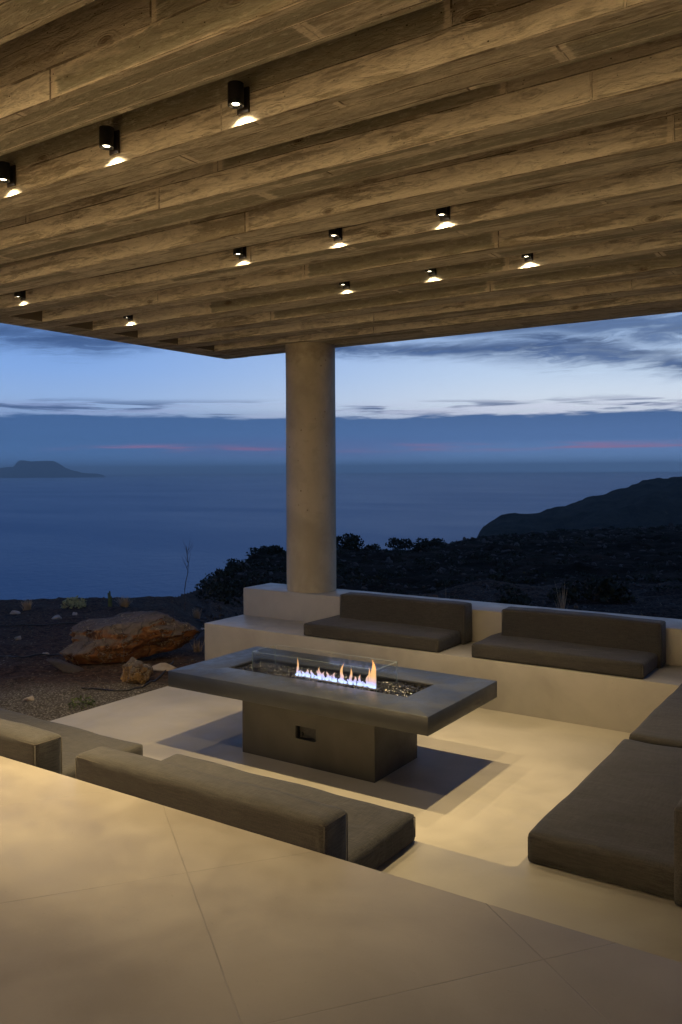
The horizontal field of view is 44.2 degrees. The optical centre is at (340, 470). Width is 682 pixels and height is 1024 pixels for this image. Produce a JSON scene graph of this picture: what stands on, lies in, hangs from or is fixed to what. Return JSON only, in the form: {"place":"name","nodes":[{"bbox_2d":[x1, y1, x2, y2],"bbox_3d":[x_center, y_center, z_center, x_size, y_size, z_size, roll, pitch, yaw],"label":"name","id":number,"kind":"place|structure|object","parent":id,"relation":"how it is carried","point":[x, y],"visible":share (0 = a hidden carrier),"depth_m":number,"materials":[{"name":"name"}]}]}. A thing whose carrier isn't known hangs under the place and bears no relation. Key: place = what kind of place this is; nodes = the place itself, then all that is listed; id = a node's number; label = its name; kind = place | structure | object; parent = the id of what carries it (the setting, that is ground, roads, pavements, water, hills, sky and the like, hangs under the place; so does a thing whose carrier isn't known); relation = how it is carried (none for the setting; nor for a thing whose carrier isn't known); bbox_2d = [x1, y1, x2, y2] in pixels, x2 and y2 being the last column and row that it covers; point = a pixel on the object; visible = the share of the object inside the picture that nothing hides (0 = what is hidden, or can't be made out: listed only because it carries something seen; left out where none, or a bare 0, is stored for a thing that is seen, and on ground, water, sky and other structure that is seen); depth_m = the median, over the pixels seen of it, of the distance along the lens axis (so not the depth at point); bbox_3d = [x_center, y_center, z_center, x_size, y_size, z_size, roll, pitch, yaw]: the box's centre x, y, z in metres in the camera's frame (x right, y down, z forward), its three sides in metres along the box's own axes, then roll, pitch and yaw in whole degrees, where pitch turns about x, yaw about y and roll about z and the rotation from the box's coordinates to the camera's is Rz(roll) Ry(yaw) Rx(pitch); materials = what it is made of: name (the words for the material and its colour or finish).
{"place":"outdoors","nodes":[
{"label":"outdoors","id":0,"kind":"place"},
{"bbox_2d":[0,460,104,477],"bbox_3d":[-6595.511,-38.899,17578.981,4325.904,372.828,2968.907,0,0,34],"label":"island hills","id":1,"kind":"structure","parent":0,"point":[35,469],"depth_m":16981.01,"materials":[{"name":"blue"}]},
{"bbox_2d":[0,597,224,707],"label":"gravel","id":2,"kind":"structure","parent":0,"point":[115,670],"depth_m":12.15,"materials":[{"name":"grey gravel"}]},
{"bbox_2d":[0,756,681,1023],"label":"terrace floor","id":3,"kind":"structure","parent":0,"point":[116,907],"depth_m":2.87,"materials":[{"name":"beige concrete"}]},
{"bbox_2d":[0,472,681,599],"bbox_3d":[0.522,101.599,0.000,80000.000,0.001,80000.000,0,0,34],"label":"sea","id":4,"kind":"structure","parent":0,"point":[124,535],"depth_m":1917.22,"materials":[{"name":"liquid"}]},
{"bbox_2d":[51,686,630,866],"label":"sunken floor","id":5,"kind":"structure","parent":0,"point":[494,786],"depth_m":7.16,"materials":[{"name":"beige concrete"}]},
{"bbox_2d":[168,645,496,782],"bbox_3d":[-0.114,2.010,7.340,2.628,0.935,1.251,0,0,34],"label":"fire table","id":6,"kind":"object","parent":5,"relation":"on","point":[364,721],"visible":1,"depth_m":7.01,"materials":[{"name":"concrete"}]},
{"bbox_2d":[0,526,681,720],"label":"garden ground","id":7,"kind":"structure","parent":0,"point":[42,706],"depth_m":19.09,"materials":[{"name":"soil"}]},
{"bbox_2d":[10,610,19,613],"bbox_3d":[-5.895,2.567,15.205,0.193,0.110,0.147,0,0,-22],"label":"stone","id":8,"kind":"object","parent":7,"relation":"on","point":[14,612],"visible":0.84,"depth_m":15.15,"materials":[{"name":"grey stone"}]},
{"bbox_2d":[21,599,31,609],"bbox_3d":[-5.836,2.459,15.605,0.322,0.251,0.309,0,0,34],"label":"grass tuft","id":9,"kind":"object","parent":7,"relation":"on","point":[26,605],"visible":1,"depth_m":15.58,"materials":[{"name":"plant"}]},
{"bbox_2d":[24,696,33,700],"bbox_3d":[-3.444,2.522,9.293,0.124,0.070,0.095,0,0,21],"label":"stone","id":10,"kind":"object","parent":7,"relation":"on","point":[30,698],"visible":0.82,"depth_m":9.26,"materials":[{"name":"beige stone"}]},
{"bbox_2d":[0,653,62,657],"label":"irrigation hose","id":11,"kind":"object","parent":7,"relation":"on","point":[32,655],"visible":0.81,"depth_m":11.45,"materials":[{"name":"black rubber"}]},
{"bbox_2d":[51,615,61,618],"bbox_3d":[-4.940,2.552,14.599,0.180,0.102,0.137,0,0,-41],"label":"stone","id":12,"kind":"object","parent":7,"relation":"on","point":[56,617],"visible":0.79,"depth_m":14.57,"materials":[{"name":"grey stone"}]},
{"bbox_2d":[46,659,83,672],"bbox_3d":[-3.476,2.489,10.691,0.616,0.079,0.221,17,13,5],"label":"rock","id":13,"kind":"object","parent":7,"relation":"on","point":[64,666],"visible":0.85,"depth_m":10.65,"materials":[{"name":"stone"}]},
{"bbox_2d":[60,595,86,608],"bbox_3d":[-5.040,2.485,15.900,0.505,0.242,0.492,0,0,34],"label":"shrub","id":14,"kind":"object","parent":7,"relation":"on","point":[71,604],"visible":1,"depth_m":15.86,"materials":[{"name":"green plant"}]},
{"bbox_2d":[68,695,95,709],"bbox_3d":[-2.768,2.473,8.993,0.312,0.143,0.300,0,0,2],"label":"weed","id":15,"kind":"object","parent":7,"relation":"on","point":[84,701],"visible":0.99,"depth_m":9.00,"materials":[{"name":"green plant"}]},
{"bbox_2d":[108,591,111,606],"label":"cactus","id":16,"kind":"object","parent":7,"relation":"on","point":[109,600],"visible":0.94,"depth_m":15.99,"materials":[{"name":"green plant"}]},
{"bbox_2d":[114,595,132,606],"bbox_3d":[-4.149,2.469,15.983,0.418,0.251,0.403,0,0,-4],"label":"grass tuft","id":17,"kind":"object","parent":7,"relation":"on","point":[125,602],"visible":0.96,"depth_m":15.97,"materials":[{"name":"plant"}]},
{"bbox_2d":[81,660,173,690],"bbox_3d":[-2.355,2.496,10.188,0.609,0.065,1.474,0,0,34],"label":"irrigation hose","id":18,"kind":"object","parent":7,"relation":"on","point":[164,671],"visible":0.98,"depth_m":9.71,"materials":[{"name":"black rubber"}]},
{"bbox_2d":[59,611,199,664],"bbox_3d":[-2.816,2.247,11.342,1.797,0.676,0.967,0,0,-6],"label":"boulder","id":19,"kind":"object","parent":7,"relation":"on","point":[123,637],"visible":0.98,"depth_m":11.04,"materials":[{"name":"brown stone"}]},
{"bbox_2d":[120,657,153,683],"bbox_3d":[-2.424,2.405,10.043,0.377,0.330,0.303,13,-6,-29],"label":"rock","id":20,"kind":"object","parent":7,"relation":"on","point":[137,671],"visible":0.91,"depth_m":9.96,"materials":[{"name":"stone"}]},
{"bbox_2d":[152,663,176,671],"bbox_3d":[-2.221,2.475,10.579,0.331,0.115,0.175,0,0,-14],"label":"rock","id":21,"kind":"object","parent":7,"relation":"on","point":[159,667],"visible":0.72,"depth_m":10.54,"materials":[{"name":"stone"}]},
{"bbox_2d":[184,544,192,611],"bbox_3d":[-2.999,2.038,16.414,0.230,1.453,0.054,0,0,-9],"label":"sapling","id":22,"kind":"object","parent":7,"relation":"on","point":[187,574],"visible":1,"depth_m":16.40,"materials":[{"name":"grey plant"}]},
{"bbox_2d":[192,608,200,618],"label":"grass tuft","id":23,"kind":"object","parent":7,"relation":"on","point":[197,614],"visible":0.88,"depth_m":16.18,"materials":[{"name":"plant"}]},
{"bbox_2d":[191,642,204,651],"bbox_3d":[-2.013,2.466,11.898,0.237,0.214,0.212,0,0,34],"label":"grass tuft","id":24,"kind":"object","parent":7,"relation":"on","point":[198,648],"visible":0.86,"depth_m":11.87,"materials":[{"name":"plant"}]},
{"bbox_2d":[246,545,279,556],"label":"bush","id":25,"kind":"object","parent":7,"relation":"on","point":[263,547],"visible":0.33,"depth_m":59.21,"materials":[{"name":"green plant"}]},
{"bbox_2d":[258,545,284,555],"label":"bush","id":26,"kind":"object","parent":7,"relation":"on","point":[273,550],"visible":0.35,"depth_m":57.65,"materials":[{"name":"green plant"}]},
{"bbox_2d":[336,533,364,550],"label":"bush","id":27,"kind":"object","parent":7,"relation":"on","point":[350,541],"visible":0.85,"depth_m":86.99,"materials":[{"name":"green plant"}]},
{"bbox_2d":[362,543,380,549],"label":"bush","id":28,"kind":"object","parent":7,"relation":"on","point":[374,546],"visible":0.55,"depth_m":92.12,"materials":[{"name":"green plant"}]},
{"bbox_2d":[385,537,431,550],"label":"bush","id":29,"kind":"object","parent":7,"relation":"on","point":[397,542],"visible":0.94,"depth_m":99.61,"materials":[{"name":"green plant"}]},
{"bbox_2d":[420,538,446,546],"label":"bush","id":30,"kind":"object","parent":7,"relation":"on","point":[433,541],"visible":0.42,"depth_m":117.49,"materials":[{"name":"green plant"}]},
{"bbox_2d":[194,524,681,606],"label":"scrub","id":31,"kind":"object","parent":7,"relation":"on","point":[226,590],"visible":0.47,"depth_m":32.30,"materials":[{"name":"green plant"}]},
{"bbox_2d":[195,522,681,640],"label":"rubble","id":32,"kind":"object","parent":7,"relation":"on","point":[201,636],"visible":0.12,"depth_m":31.85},
{"bbox_2d":[205,583,681,962],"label":"built in bench","id":33,"kind":"object","parent":7,"relation":"on","point":[277,614],"visible":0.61,"depth_m":8.07,"materials":[{"name":"beige concrete"}]},
{"bbox_2d":[0,718,61,773],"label":"back cushion","id":34,"kind":"object","parent":33,"relation":"on","point":[31,745],"visible":0.43,"depth_m":4.70,"materials":[{"name":"grey fabric"}]},
{"bbox_2d":[0,708,142,777],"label":"seat cushion","id":35,"kind":"object","parent":33,"relation":"on","point":[76,741],"visible":0.21,"depth_m":5.68,"materials":[{"name":"fabric"}]},
{"bbox_2d":[75,747,347,860],"bbox_3d":[-0.684,1.720,4.043,1.614,0.505,0.206,0,0,34],"label":"back cushion","id":36,"kind":"object","parent":33,"relation":"on","point":[305,823],"visible":0.45,"depth_m":3.87,"materials":[{"name":"grey fabric"}]},
{"bbox_2d":[161,754,415,869],"bbox_3d":[-0.572,1.889,4.603,1.780,0.166,0.884,0,0,34],"label":"seat cushion","id":37,"kind":"object","parent":33,"relation":"on","point":[378,836],"visible":0.25,"depth_m":4.43,"materials":[{"name":"grey fabric"}]},
{"bbox_2d":[0,0,681,592],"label":"beamed canopy","id":38,"kind":"object","parent":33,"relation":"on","point":[508,132],"visible":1,"depth_m":5.01,"materials":[{"name":"wood"}]},
{"bbox_2d":[0,161,15,187],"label":"wall spotlight","id":39,"kind":"object","parent":38,"relation":"attached to","point":[7,173],"depth_m":5.07,"materials":[{"name":"black metal"}]},
{"bbox_2d":[14,290,25,300],"bbox_3d":[-3.233,-1.786,8.441,0.078,0.125,0.101,0,0,34],"label":"wall spotlight","id":40,"kind":"object","parent":38,"relation":"attached to","point":[21,295],"depth_m":8.46,"materials":[{"name":"black metal"}]},
{"bbox_2d":[99,125,119,155],"bbox_3d":[-1.265,-1.796,4.564,0.078,0.125,0.101,0,0,34],"label":"wall spotlight","id":41,"kind":"object","parent":38,"relation":"attached to","point":[109,138],"depth_m":4.54,"materials":[{"name":"black metal"}]},
{"bbox_2d":[123,315,132,320],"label":"wall spotlight","id":42,"kind":"object","parent":38,"relation":"attached to","point":[129,317],"depth_m":9.63,"materials":[{"name":"black metal"}]},
{"bbox_2d":[228,80,249,115],"bbox_3d":[-0.500,-1.800,4.053,0.078,0.125,0.101,0,0,34],"label":"wall spotlight","id":43,"kind":"object","parent":38,"relation":"attached to","point":[238,96],"depth_m":4.03,"materials":[{"name":"black metal"}]},
{"bbox_2d":[233,246,245,258],"bbox_3d":[-0.830,-1.798,6.835,0.078,0.125,0.101,0,0,34],"label":"wall spotlight","id":44,"kind":"object","parent":38,"relation":"attached to","point":[240,252],"depth_m":6.83,"materials":[{"name":"black metal"}]},
{"bbox_2d":[328,227,341,241],"bbox_3d":[-0.048,-1.802,6.313,0.078,0.125,0.101,0,0,34],"label":"wall spotlight","id":45,"kind":"object","parent":38,"relation":"attached to","point":[336,234],"depth_m":6.31,"materials":[{"name":"black metal"}]},
{"bbox_2d":[339,281,349,288],"bbox_3d":[0.025,-1.803,7.972,0.078,0.125,0.101,0,0,34],"label":"wall spotlight","id":46,"kind":"object","parent":38,"relation":"attached to","point":[345,285],"depth_m":7.99,"materials":[{"name":"black metal"}]},
{"bbox_2d":[425,268,435,275],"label":"wall spotlight","id":47,"kind":"object","parent":38,"relation":"attached to","point":[432,272],"depth_m":7.47,"materials":[{"name":"black metal"}]},
{"bbox_2d":[436,206,449,220],"bbox_3d":[0.700,-1.806,5.813,0.078,0.125,0.101,0,0,34],"label":"wall spotlight","id":48,"kind":"object","parent":38,"relation":"attached to","point":[443,213],"depth_m":5.82,"materials":[{"name":"black metal"}]},
{"bbox_2d":[521,253,532,261],"bbox_3d":[1.539,-1.810,6.961,0.078,0.125,0.101,0,0,34],"label":"wall spotlight","id":49,"kind":"object","parent":38,"relation":"attached to","point":[528,257],"depth_m":6.97,"materials":[{"name":"black metal"}]},
{"bbox_2d":[304,615,460,651],"bbox_3d":[0.508,1.883,9.870,1.822,0.166,0.779,0,0,34],"label":"seat cushion","id":50,"kind":"object","parent":33,"relation":"on","point":[408,636],"visible":0.84,"depth_m":9.56,"materials":[{"name":"fabric"}]},
{"bbox_2d":[340,592,471,643],"bbox_3d":[0.746,1.735,10.039,1.704,0.460,0.246,0,0,34],"label":"back cushion","id":51,"kind":"object","parent":33,"relation":"on","point":[447,614],"visible":0.74,"depth_m":9.87,"materials":[{"name":"grey fabric"}]},
{"bbox_2d":[472,632,657,678],"bbox_3d":[2.307,1.875,8.670,1.770,0.163,0.779,0,0,34],"label":"seat cushion","id":52,"kind":"object","parent":33,"relation":"on","point":[587,658],"visible":0.91,"depth_m":8.37,"materials":[{"name":"grey fabric"}]},
{"bbox_2d":[502,606,665,667],"bbox_3d":[2.521,1.726,8.853,1.696,0.461,0.244,0,0,34],"label":"back cushion","id":53,"kind":"object","parent":33,"relation":"on","point":[618,632],"visible":0.72,"depth_m":8.70,"materials":[{"name":"grey fabric"}]},
{"bbox_2d":[528,739,681,899],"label":"seat cushion","id":54,"kind":"object","parent":33,"relation":"on","point":[609,818],"visible":0.96,"depth_m":4.29,"materials":[{"name":"grey fabric"}]},
{"bbox_2d":[629,684,681,747],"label":"seat cushion","id":55,"kind":"object","parent":33,"relation":"on","point":[661,724],"visible":0.72,"depth_m":5.95,"materials":[{"name":"grey fabric"}]},
{"bbox_2d":[674,798,681,906],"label":"back cushion","id":56,"kind":"object","parent":33,"relation":"on","point":[678,854],"visible":1,"depth_m":3.78,"materials":[{"name":"grey fabric"}]},
{"bbox_2d":[480,593,533,605],"bbox_3d":[3.373,2.804,16.950,1.097,0.595,1.582,0,0,34],"label":"bush","id":57,"kind":"object","parent":7,"relation":"on","point":[521,599],"visible":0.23,"depth_m":16.98,"materials":[{"name":"green plant"}]},
{"bbox_2d":[554,584,569,608],"bbox_3d":[4.095,2.372,15.495,0.366,0.708,0.354,0,0,34],"label":"grass tuft","id":58,"kind":"object","parent":7,"relation":"on","point":[563,596],"visible":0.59,"depth_m":15.52,"materials":[{"name":"plant"}]},
{"bbox_2d":[547,577,634,603],"bbox_3d":[5.831,2.779,19.014,1.586,0.751,2.362,0,0,61],"label":"bush","id":59,"kind":"object","parent":7,"relation":"on","point":[601,589],"visible":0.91,"depth_m":18.82,"materials":[{"name":"green plant"}]},
{"bbox_2d":[0,312,681,473],"label":"sky","id":60,"kind":"structure","parent":0,"point":[602,395],"materials":[{"name":"blue"}]},
{"bbox_2d":[477,476,681,537],"bbox_3d":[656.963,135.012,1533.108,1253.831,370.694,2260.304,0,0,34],"label":"headland hill","id":61,"kind":"structure","parent":0,"point":[655,502],"depth_m":1134.98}
]}

